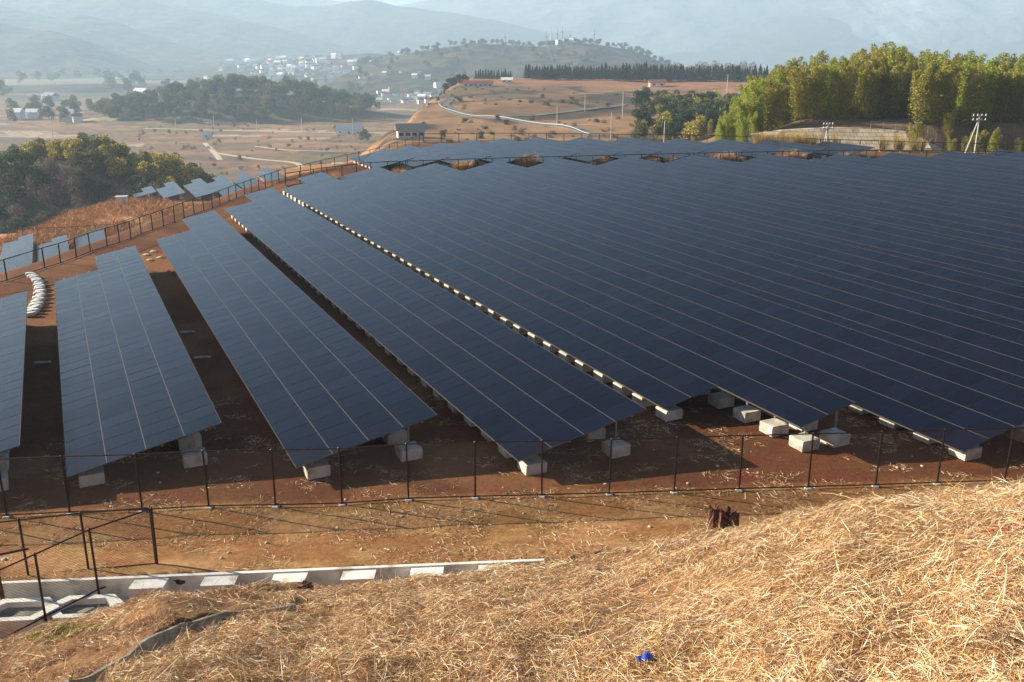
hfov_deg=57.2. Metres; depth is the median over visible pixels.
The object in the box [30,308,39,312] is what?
sandbag
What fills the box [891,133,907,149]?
pampas grass
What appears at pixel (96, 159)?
leafy tree
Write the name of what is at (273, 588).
grass
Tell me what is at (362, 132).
evergreen tree
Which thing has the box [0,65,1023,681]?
ground
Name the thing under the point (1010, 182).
solar table
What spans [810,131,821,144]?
pampas grass
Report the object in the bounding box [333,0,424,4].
sky
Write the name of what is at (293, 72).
house
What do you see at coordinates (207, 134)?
house
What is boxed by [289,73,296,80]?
leafy tree
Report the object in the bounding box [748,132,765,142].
pampas grass
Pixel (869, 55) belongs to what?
bamboo
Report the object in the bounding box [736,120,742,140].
bamboo
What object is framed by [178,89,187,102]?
leafy tree
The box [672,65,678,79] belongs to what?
cedar tree
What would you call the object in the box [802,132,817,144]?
pampas grass
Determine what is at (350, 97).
evergreen tree
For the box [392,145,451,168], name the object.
solar table
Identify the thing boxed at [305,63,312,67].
house
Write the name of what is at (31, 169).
evergreen tree
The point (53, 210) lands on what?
bare tree
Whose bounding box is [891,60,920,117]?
bamboo
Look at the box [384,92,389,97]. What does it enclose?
house
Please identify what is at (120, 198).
equipment cabinet
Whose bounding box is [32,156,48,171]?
bare tree
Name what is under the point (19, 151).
yellow green tree
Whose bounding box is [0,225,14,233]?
evergreen tree
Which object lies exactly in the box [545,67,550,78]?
cedar tree
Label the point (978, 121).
utility pole
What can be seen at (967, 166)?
solar table
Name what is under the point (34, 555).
chain link fence
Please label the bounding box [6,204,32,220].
bare tree
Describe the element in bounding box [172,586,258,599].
grass
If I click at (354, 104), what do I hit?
leafy tree
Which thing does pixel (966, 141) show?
bamboo
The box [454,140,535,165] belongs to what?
solar table
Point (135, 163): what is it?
yellow green tree
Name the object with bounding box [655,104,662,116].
yellow green tree
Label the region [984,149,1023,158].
solar table
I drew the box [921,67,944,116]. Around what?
bamboo
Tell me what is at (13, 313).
solar table
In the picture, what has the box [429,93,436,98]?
house
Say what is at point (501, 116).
guardrail
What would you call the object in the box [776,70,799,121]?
bamboo
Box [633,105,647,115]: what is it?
evergreen tree
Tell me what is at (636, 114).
leafy tree
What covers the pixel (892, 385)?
solar table
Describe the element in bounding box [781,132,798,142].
pampas grass
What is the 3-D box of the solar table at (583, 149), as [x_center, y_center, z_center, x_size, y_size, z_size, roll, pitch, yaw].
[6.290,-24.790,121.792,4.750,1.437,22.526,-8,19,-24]
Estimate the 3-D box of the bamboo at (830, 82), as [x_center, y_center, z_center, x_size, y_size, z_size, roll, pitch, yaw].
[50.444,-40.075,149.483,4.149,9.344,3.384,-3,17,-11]
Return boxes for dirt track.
[143,128,335,132]
[203,143,222,159]
[218,153,344,166]
[254,146,340,151]
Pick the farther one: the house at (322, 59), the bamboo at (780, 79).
the house at (322, 59)
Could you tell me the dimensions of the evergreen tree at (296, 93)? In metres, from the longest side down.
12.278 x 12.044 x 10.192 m
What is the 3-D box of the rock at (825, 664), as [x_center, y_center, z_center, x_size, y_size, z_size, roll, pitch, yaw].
[2.691,2.774,7.939,0.193,0.133,0.146,0,17,0]
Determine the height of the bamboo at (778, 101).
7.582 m
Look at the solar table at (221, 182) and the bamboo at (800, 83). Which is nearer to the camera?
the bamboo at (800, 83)
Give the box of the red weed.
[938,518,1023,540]
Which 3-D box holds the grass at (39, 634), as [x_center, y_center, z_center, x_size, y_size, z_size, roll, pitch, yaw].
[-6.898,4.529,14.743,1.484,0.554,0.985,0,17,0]
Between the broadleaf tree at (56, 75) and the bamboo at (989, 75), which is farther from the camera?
the broadleaf tree at (56, 75)
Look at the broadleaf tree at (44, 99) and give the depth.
932.66 m
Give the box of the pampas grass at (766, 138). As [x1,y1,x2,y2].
[759,133,771,140]
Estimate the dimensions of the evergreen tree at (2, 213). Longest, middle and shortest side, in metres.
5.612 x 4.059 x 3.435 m
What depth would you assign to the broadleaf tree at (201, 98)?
778.83 m
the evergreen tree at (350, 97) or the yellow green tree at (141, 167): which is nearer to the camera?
the yellow green tree at (141, 167)
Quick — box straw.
[0,469,1023,681]
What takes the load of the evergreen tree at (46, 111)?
on the ground at (222, 381)
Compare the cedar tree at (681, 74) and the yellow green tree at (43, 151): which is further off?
the cedar tree at (681, 74)
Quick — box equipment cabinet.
[115,195,127,204]
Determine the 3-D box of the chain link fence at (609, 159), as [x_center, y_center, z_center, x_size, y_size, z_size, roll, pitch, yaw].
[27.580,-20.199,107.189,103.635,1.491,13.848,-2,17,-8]
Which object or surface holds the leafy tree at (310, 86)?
on the ground at (222, 381)
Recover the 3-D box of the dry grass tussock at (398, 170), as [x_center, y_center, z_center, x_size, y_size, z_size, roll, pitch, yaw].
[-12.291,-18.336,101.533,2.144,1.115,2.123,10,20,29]
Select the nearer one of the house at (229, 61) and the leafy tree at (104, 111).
the leafy tree at (104, 111)
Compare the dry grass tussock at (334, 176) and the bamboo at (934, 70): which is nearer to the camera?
the dry grass tussock at (334, 176)
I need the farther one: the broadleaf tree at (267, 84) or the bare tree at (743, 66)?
the broadleaf tree at (267, 84)
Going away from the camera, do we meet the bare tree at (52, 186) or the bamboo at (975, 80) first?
the bamboo at (975, 80)
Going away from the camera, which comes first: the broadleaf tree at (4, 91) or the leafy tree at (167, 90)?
the leafy tree at (167, 90)
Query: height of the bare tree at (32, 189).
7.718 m
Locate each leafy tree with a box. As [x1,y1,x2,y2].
[0,144,22,165]
[0,152,11,172]
[9,102,18,107]
[15,70,27,81]
[19,149,37,165]
[24,137,45,159]
[25,97,36,105]
[28,102,38,108]
[46,73,52,80]
[56,106,69,118]
[66,147,86,170]
[69,94,77,106]
[72,68,80,77]
[77,132,90,151]
[85,134,102,155]
[87,147,110,178]
[89,102,100,113]
[91,149,102,168]
[94,100,105,114]
[102,104,112,116]
[106,104,118,117]
[107,141,122,157]
[116,145,130,162]
[121,81,132,92]
[124,90,136,97]
[128,151,136,162]
[135,150,148,159]
[159,87,169,101]
[161,91,171,103]
[171,93,185,109]
[173,107,184,117]
[175,179,187,189]
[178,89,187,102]
[186,162,203,174]
[187,80,196,93]
[193,87,209,101]
[197,171,207,181]
[199,79,211,90]
[202,172,216,182]
[212,74,222,86]
[225,73,239,87]
[238,74,246,88]
[247,77,260,89]
[259,76,266,82]
[261,95,272,104]
[264,85,275,96]
[276,81,286,92]
[281,75,292,88]
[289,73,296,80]
[305,82,313,88]
[324,96,334,108]
[328,104,336,114]
[330,93,336,102]
[336,100,349,115]
[337,88,347,101]
[350,96,360,108]
[350,102,359,111]
[354,99,368,114]
[367,93,380,108]
[630,108,648,128]
[631,121,647,139]
[643,101,657,116]
[651,118,671,141]
[653,94,666,110]
[669,89,679,100]
[673,94,692,103]
[677,99,694,108]
[690,103,700,114]
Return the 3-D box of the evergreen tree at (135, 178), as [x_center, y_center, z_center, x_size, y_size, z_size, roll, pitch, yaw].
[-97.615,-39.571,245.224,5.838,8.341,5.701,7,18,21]
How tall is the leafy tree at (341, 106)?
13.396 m
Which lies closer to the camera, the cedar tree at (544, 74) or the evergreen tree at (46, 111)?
the cedar tree at (544, 74)
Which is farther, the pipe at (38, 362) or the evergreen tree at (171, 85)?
the evergreen tree at (171, 85)
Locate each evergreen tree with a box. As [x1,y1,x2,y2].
[0,184,29,209]
[0,205,9,221]
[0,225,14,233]
[2,159,28,186]
[6,98,16,107]
[10,213,35,232]
[24,164,45,183]
[27,171,52,190]
[33,71,42,79]
[41,106,54,119]
[68,169,86,188]
[69,101,78,108]
[76,176,97,199]
[87,178,110,201]
[93,68,101,76]
[105,106,118,117]
[110,99,121,111]
[122,77,131,85]
[124,175,151,195]
[124,181,150,200]
[128,73,136,83]
[130,92,140,101]
[133,94,145,102]
[134,75,144,83]
[151,108,162,117]
[160,78,169,87]
[164,94,173,103]
[167,82,177,95]
[171,85,183,94]
[182,92,192,102]
[188,110,198,120]
[193,100,208,114]
[198,90,208,102]
[209,81,218,94]
[213,77,224,92]
[225,87,235,98]
[247,79,256,89]
[289,79,298,91]
[290,89,302,99]
[296,83,304,90]
[304,88,318,100]
[309,100,323,115]
[315,87,326,100]
[335,92,341,101]
[347,92,359,104]
[358,129,368,139]
[362,133,371,140]
[363,96,371,109]
[445,78,454,86]
[630,90,649,107]
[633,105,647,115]
[635,86,653,100]
[640,112,654,129]
[642,97,657,107]
[652,90,660,98]
[659,99,677,115]
[667,117,688,138]
[669,109,679,119]
[669,113,683,135]
[680,107,697,137]
[692,92,709,99]
[697,107,715,133]
[701,100,717,110]
[703,92,717,99]
[703,108,718,129]
[712,101,726,125]
[718,101,731,115]
[720,102,732,117]
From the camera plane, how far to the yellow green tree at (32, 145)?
257.75 m
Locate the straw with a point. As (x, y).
(315, 631)
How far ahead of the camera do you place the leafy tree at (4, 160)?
248.43 m
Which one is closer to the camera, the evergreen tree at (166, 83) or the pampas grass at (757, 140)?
the pampas grass at (757, 140)
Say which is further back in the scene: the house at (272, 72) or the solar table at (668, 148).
the house at (272, 72)
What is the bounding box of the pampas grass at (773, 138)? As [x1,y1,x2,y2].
[767,132,781,140]
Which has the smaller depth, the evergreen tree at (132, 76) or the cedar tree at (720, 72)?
the cedar tree at (720, 72)
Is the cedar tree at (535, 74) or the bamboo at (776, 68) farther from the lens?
the cedar tree at (535, 74)
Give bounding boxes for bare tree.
[0,172,12,196]
[5,215,19,233]
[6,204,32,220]
[13,219,32,232]
[15,170,28,185]
[24,173,46,198]
[28,210,49,227]
[30,184,54,207]
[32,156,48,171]
[36,161,53,176]
[42,176,65,197]
[43,157,66,176]
[45,179,61,197]
[47,203,59,217]
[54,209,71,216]
[58,179,85,203]
[59,163,72,181]
[61,164,86,181]
[61,175,86,198]
[70,193,90,209]
[74,169,95,186]
[113,188,127,195]
[117,182,130,192]
[141,181,159,196]
[711,60,723,73]
[734,61,747,70]
[745,62,757,71]
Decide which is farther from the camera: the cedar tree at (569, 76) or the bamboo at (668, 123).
the cedar tree at (569, 76)
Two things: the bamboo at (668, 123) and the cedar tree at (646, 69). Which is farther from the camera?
the cedar tree at (646, 69)
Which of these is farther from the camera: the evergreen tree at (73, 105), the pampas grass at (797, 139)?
the evergreen tree at (73, 105)
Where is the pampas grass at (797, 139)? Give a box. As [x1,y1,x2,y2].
[789,133,803,142]
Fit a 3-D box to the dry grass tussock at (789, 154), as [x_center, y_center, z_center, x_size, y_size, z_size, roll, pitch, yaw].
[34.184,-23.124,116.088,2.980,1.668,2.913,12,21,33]
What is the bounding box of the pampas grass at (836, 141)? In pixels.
[828,133,843,142]
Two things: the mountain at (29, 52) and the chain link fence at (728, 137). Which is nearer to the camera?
the chain link fence at (728, 137)
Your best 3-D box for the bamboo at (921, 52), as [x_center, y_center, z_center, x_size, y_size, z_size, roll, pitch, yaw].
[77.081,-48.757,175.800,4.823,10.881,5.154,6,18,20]
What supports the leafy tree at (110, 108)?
on the ground at (222, 381)
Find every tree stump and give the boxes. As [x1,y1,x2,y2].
[707,503,719,532]
[718,506,739,531]
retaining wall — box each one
[0,558,543,603]
[745,127,945,150]
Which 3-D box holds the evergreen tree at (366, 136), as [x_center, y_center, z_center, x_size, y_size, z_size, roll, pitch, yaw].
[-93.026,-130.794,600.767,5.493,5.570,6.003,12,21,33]
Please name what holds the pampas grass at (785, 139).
on the ground at (222, 381)
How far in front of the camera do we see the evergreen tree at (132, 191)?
228.95 m
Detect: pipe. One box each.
[34,361,50,363]
[181,330,194,332]
[194,356,209,358]
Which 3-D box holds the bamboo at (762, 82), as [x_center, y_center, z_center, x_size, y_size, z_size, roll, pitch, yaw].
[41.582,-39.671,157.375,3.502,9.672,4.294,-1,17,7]
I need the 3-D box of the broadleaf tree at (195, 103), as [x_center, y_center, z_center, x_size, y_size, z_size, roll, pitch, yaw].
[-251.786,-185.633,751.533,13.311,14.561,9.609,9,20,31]
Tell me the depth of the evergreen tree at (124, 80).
1403.85 m
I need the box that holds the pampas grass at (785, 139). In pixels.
[777,131,791,141]
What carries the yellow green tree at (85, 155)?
on the ground at (222, 381)
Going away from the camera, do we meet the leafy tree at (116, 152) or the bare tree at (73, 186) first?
the bare tree at (73, 186)
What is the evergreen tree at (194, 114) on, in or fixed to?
on the ground at (222, 381)
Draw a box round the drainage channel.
[64,603,295,681]
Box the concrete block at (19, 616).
[0,597,59,637]
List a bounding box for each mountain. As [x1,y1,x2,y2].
[0,0,385,61]
[0,5,257,72]
[0,22,163,78]
[152,0,661,62]
[264,0,1023,54]
[649,15,1023,64]
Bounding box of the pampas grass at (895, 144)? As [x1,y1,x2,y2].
[887,132,905,149]
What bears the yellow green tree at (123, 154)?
on the ground at (222, 381)
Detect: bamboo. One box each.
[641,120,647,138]
[665,117,672,140]
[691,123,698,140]
[707,118,713,134]
[714,120,725,140]
[717,120,726,139]
[722,113,736,139]
[723,109,738,139]
[728,122,736,140]
[730,93,745,115]
[733,98,750,140]
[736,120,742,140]
[737,84,752,95]
[738,117,749,141]
[742,82,766,128]
[746,75,753,95]
[746,111,757,133]
[748,88,766,131]
[750,118,757,133]
[752,75,766,128]
[757,113,762,131]
[758,71,776,83]
[760,73,789,130]
[761,90,773,129]
[765,81,785,125]
[769,64,784,72]
[775,70,797,122]
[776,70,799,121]
[777,64,790,81]
[785,56,802,69]
[788,65,809,122]
[792,66,813,117]
[798,61,813,111]
[802,61,830,120]
[806,65,823,115]
[809,50,829,64]
[815,59,846,117]
[821,57,846,115]
[829,62,855,119]
[836,57,849,109]
[842,60,862,116]
[846,61,874,118]
[850,48,872,62]
[850,55,869,115]
[859,56,884,118]
[864,48,892,114]
[867,48,881,63]
[870,43,888,54]
[871,66,890,117]
[875,50,904,118]
[879,45,905,113]
[883,54,902,116]
[889,41,907,109]
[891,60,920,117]
[894,51,916,114]
[902,61,933,117]
[905,60,933,115]
[906,61,938,115]
[906,64,934,124]
[907,121,925,149]
[913,57,926,112]
[914,51,935,60]
[917,48,930,61]
[917,54,941,62]
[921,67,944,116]
[921,71,946,123]
[923,54,945,69]
[927,59,960,123]
[937,49,949,59]
[941,69,962,118]
[941,107,955,136]
[942,59,961,102]
[942,61,964,119]
[946,133,956,150]
[952,52,962,64]
[953,60,969,116]
[954,66,974,122]
[957,63,988,127]
[961,49,985,65]
[961,132,974,150]
[967,132,980,150]
[970,58,993,73]
[971,61,1003,117]
[976,129,989,150]
[977,102,991,132]
[984,70,1004,120]
[986,128,1002,150]
[987,71,1012,122]
[988,52,1005,64]
[991,68,1014,119]
[993,62,1006,70]
[993,67,1020,121]
[993,142,1005,149]
[998,52,1017,71]
[1004,71,1022,118]
[1005,54,1023,70]
[1011,62,1023,116]
[1012,69,1023,121]
[1013,138,1023,151]
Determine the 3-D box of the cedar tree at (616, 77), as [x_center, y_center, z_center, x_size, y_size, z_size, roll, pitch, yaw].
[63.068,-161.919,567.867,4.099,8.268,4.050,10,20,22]
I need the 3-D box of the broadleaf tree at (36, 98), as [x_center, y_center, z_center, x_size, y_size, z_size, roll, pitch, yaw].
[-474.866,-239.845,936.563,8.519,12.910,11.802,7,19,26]
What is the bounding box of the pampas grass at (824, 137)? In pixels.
[818,133,834,141]
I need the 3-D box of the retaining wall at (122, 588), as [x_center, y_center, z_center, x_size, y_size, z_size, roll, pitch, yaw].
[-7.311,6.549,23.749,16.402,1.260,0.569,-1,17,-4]
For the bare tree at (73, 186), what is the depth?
239.48 m
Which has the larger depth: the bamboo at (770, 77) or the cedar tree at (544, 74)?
the cedar tree at (544, 74)
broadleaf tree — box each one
[0,79,9,95]
[5,108,17,120]
[31,94,42,105]
[37,108,46,118]
[41,96,52,104]
[47,95,54,106]
[51,72,60,78]
[102,74,110,83]
[107,77,114,88]
[107,103,119,113]
[147,89,156,97]
[190,100,204,117]
[196,94,208,104]
[218,88,229,98]
[262,81,271,96]
[298,91,306,103]
[320,85,331,100]
[345,81,354,93]
[475,131,483,138]
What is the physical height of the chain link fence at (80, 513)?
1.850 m
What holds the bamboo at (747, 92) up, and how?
on the ground at (222, 381)
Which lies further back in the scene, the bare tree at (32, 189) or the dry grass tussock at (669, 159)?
the bare tree at (32, 189)
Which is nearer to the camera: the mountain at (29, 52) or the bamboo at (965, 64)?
the bamboo at (965, 64)
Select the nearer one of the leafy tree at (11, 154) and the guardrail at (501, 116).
the leafy tree at (11, 154)
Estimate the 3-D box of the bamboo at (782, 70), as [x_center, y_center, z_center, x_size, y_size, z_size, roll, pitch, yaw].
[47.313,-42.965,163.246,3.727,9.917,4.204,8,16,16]
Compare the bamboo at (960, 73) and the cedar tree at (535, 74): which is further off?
the cedar tree at (535, 74)
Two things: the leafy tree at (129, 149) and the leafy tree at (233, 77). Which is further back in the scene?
the leafy tree at (233, 77)
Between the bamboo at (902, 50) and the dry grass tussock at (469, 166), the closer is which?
the dry grass tussock at (469, 166)
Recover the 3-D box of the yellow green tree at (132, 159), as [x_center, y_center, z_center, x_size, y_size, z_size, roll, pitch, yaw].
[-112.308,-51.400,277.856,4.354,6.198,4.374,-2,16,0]
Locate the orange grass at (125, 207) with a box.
[0,194,208,254]
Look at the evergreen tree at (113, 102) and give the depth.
788.40 m
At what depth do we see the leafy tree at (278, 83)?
817.83 m
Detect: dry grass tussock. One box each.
[326,171,340,177]
[392,167,405,172]
[449,160,466,170]
[455,158,474,169]
[511,154,531,166]
[518,152,538,166]
[593,156,606,164]
[600,156,610,163]
[647,156,658,161]
[663,155,675,162]
[706,153,723,158]
[719,151,737,160]
[733,154,743,161]
[779,148,800,157]
[794,152,805,158]
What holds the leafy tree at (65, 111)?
on the ground at (222, 381)
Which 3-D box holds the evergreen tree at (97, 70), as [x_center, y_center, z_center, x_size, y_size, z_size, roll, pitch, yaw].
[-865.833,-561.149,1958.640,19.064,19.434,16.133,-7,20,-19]
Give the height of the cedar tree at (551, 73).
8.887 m
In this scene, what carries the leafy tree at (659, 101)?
on the ground at (222, 381)
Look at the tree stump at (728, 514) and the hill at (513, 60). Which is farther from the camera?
the hill at (513, 60)
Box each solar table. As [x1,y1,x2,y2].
[0,233,33,272]
[0,290,27,490]
[37,235,68,261]
[54,244,221,487]
[74,228,104,247]
[132,186,155,198]
[156,181,184,199]
[156,210,437,479]
[183,178,215,198]
[207,175,239,195]
[225,187,645,475]
[231,172,259,188]
[257,167,284,180]
[281,172,854,451]
[336,167,1023,460]
[350,149,415,169]
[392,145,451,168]
[398,163,1023,387]
[423,143,493,165]
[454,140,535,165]
[464,161,1023,329]
[487,138,579,163]
[521,137,621,164]
[528,158,1023,286]
[565,137,663,161]
[597,156,1023,253]
[612,138,706,160]
[663,138,748,160]
[667,155,1023,227]
[710,139,789,158]
[741,154,1023,207]
[756,140,829,159]
[812,141,873,157]
[812,154,1023,189]
[874,153,1023,177]
[931,151,1023,167]
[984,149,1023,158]
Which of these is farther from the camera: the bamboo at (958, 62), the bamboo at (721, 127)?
the bamboo at (958, 62)
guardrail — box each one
[438,96,586,132]
[502,104,621,115]
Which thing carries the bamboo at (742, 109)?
on the ground at (222, 381)
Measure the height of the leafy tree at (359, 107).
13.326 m
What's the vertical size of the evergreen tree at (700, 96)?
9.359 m
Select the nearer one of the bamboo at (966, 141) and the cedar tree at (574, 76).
the bamboo at (966, 141)
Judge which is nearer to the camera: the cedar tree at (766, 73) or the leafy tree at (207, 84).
the cedar tree at (766, 73)
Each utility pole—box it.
[822,123,833,140]
[965,114,986,152]
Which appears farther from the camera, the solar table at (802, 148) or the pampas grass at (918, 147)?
the pampas grass at (918, 147)
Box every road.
[439,97,604,135]
[502,105,627,116]
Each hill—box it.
[2,84,163,92]
[115,53,395,79]
[326,43,677,93]
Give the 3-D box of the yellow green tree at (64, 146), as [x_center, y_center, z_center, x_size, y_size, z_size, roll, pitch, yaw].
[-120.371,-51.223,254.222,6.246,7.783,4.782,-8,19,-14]
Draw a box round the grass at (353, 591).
[316,585,393,598]
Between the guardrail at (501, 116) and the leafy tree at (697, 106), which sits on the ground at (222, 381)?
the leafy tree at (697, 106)
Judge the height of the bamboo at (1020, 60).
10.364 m
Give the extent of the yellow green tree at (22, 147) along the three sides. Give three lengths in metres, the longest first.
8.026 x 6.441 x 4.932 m
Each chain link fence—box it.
[0,135,419,281]
[0,427,1023,518]
[0,506,155,578]
[0,507,158,637]
[1,214,143,238]
[284,150,1003,186]
[423,133,1023,153]
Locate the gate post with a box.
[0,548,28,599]
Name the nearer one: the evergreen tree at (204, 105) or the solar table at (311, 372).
the solar table at (311, 372)
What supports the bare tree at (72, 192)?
on the ground at (222, 381)
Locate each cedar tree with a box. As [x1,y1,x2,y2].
[522,64,526,77]
[525,64,531,77]
[532,66,536,78]
[537,66,541,79]
[541,64,547,78]
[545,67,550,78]
[549,64,553,77]
[554,65,560,79]
[559,65,563,78]
[566,66,571,78]
[571,67,576,78]
[577,68,582,79]
[584,66,589,79]
[589,67,593,79]
[601,62,608,78]
[606,65,611,79]
[613,67,619,79]
[619,63,625,79]
[626,64,630,79]
[629,65,636,80]
[635,63,641,79]
[637,64,644,80]
[641,62,645,78]
[644,61,647,78]
[645,68,650,80]
[650,65,655,78]
[657,65,663,78]
[663,66,667,80]
[666,64,670,80]
[670,64,676,79]
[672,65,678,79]
[677,64,683,80]
[687,66,693,80]
[694,65,701,80]
[703,66,710,80]
[709,65,712,79]
[712,64,717,79]
[717,64,722,79]
[719,70,724,80]
[723,65,729,80]
[729,64,733,79]
[731,67,738,81]
[739,69,743,81]
[745,67,750,81]
[751,65,756,79]
[764,65,768,76]
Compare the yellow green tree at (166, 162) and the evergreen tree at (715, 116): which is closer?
the evergreen tree at (715, 116)
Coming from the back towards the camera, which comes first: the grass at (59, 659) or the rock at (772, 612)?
the grass at (59, 659)
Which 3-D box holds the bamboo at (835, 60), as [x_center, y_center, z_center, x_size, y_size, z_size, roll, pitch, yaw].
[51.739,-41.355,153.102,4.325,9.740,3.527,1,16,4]
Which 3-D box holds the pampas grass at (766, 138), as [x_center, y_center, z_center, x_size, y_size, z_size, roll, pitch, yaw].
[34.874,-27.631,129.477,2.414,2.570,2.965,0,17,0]
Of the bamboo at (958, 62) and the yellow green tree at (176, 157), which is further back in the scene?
the yellow green tree at (176, 157)
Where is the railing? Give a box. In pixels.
[870,121,960,149]
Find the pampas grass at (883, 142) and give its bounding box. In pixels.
[877,133,892,148]
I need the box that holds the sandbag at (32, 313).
[27,311,36,316]
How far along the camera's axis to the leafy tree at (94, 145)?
255.47 m
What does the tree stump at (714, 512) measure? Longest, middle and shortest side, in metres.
1.130 x 0.389 x 0.373 m
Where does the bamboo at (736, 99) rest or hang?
on the ground at (222, 381)
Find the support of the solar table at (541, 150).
on the ground at (222, 381)
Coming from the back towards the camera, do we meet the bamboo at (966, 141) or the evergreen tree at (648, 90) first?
the evergreen tree at (648, 90)
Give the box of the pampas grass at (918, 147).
[913,137,930,149]
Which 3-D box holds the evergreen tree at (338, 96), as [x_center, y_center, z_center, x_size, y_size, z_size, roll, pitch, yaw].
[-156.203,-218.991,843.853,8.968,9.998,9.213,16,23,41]
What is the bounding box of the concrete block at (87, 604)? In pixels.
[45,594,123,621]
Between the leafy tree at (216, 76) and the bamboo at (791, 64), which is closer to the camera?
the bamboo at (791, 64)
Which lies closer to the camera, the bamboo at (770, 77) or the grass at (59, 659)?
the grass at (59, 659)
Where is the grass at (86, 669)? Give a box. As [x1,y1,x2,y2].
[41,652,115,681]
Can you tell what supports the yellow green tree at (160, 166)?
on the ground at (222, 381)
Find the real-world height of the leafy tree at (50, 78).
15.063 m
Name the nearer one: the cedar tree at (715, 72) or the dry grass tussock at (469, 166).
the dry grass tussock at (469, 166)
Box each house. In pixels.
[8,108,25,119]
[25,109,39,118]
[41,92,59,100]
[58,109,74,121]
[71,113,82,122]
[133,88,146,96]
[201,132,212,137]
[226,59,233,64]
[260,65,266,69]
[268,65,274,69]
[268,70,276,74]
[276,56,282,61]
[277,65,284,69]
[288,70,295,75]
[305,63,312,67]
[320,57,326,62]
[327,75,335,78]
[331,53,337,58]
[335,125,363,133]
[347,60,354,65]
[361,79,366,84]
[374,97,381,103]
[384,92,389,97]
[394,123,426,137]
[401,99,408,102]
[411,73,417,78]
[416,98,423,103]
[417,94,426,97]
[424,97,429,102]
[425,75,430,79]
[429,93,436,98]
[433,82,441,87]
[463,80,493,86]
[501,77,512,82]
[648,79,666,86]
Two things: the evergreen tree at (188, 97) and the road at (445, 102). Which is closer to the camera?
the road at (445, 102)
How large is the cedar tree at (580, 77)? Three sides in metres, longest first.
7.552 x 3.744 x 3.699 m
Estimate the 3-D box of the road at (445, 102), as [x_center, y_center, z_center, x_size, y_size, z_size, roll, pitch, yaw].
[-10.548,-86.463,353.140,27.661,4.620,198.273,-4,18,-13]
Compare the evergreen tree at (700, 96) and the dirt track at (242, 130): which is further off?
the dirt track at (242, 130)
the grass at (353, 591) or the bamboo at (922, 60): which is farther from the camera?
the bamboo at (922, 60)
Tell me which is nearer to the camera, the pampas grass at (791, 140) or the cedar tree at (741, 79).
the pampas grass at (791, 140)
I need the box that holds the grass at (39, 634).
[27,618,116,644]
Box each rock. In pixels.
[768,610,780,619]
[818,660,840,675]
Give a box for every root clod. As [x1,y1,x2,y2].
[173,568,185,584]
[296,580,312,588]
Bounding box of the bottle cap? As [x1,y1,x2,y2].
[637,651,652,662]
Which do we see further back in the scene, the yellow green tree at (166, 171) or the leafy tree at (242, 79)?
the leafy tree at (242, 79)
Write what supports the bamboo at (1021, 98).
on the ground at (222, 381)
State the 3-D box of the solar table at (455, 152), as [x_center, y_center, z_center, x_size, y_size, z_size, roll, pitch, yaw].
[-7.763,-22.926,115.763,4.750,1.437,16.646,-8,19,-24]
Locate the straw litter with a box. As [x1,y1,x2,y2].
[0,383,1023,580]
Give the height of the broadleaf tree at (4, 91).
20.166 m
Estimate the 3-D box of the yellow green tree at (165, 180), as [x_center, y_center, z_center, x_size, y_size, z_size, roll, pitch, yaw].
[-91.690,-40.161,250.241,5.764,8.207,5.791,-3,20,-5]
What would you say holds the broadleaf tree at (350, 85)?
on the ground at (222, 381)
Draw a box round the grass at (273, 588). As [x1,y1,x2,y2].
[223,580,294,594]
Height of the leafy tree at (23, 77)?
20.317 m
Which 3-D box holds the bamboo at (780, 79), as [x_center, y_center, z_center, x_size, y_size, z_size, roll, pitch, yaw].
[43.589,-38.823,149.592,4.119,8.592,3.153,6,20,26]
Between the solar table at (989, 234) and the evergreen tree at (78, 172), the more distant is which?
the evergreen tree at (78, 172)
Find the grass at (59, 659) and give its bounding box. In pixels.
[0,637,89,677]
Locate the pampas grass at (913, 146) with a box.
[908,136,919,149]
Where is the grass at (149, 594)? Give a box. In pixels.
[127,587,173,602]
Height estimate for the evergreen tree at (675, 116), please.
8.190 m
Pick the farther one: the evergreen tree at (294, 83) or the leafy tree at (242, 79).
the evergreen tree at (294, 83)
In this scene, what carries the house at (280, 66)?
on the hill at (200, 73)
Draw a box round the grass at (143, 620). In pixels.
[77,606,178,646]
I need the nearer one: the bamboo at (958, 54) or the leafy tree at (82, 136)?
the bamboo at (958, 54)
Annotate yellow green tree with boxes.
[14,148,31,162]
[20,142,27,152]
[26,139,46,161]
[37,144,51,156]
[45,139,61,160]
[47,144,63,162]
[55,137,77,160]
[62,138,83,158]
[72,152,90,173]
[98,134,115,152]
[98,143,119,158]
[103,157,126,183]
[117,148,130,164]
[127,157,136,165]
[130,157,144,171]
[132,161,150,180]
[134,171,146,181]
[137,151,154,161]
[140,153,151,161]
[142,162,159,185]
[147,170,160,186]
[151,154,173,167]
[152,153,177,173]
[152,170,164,186]
[154,164,167,177]
[156,175,178,188]
[160,168,173,178]
[164,155,180,171]
[170,159,183,178]
[174,165,193,185]
[185,165,202,183]
[653,111,672,139]
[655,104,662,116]
[659,93,672,100]
[681,121,696,139]
[686,114,707,140]
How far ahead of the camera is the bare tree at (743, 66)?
608.95 m
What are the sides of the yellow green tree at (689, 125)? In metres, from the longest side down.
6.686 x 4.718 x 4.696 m

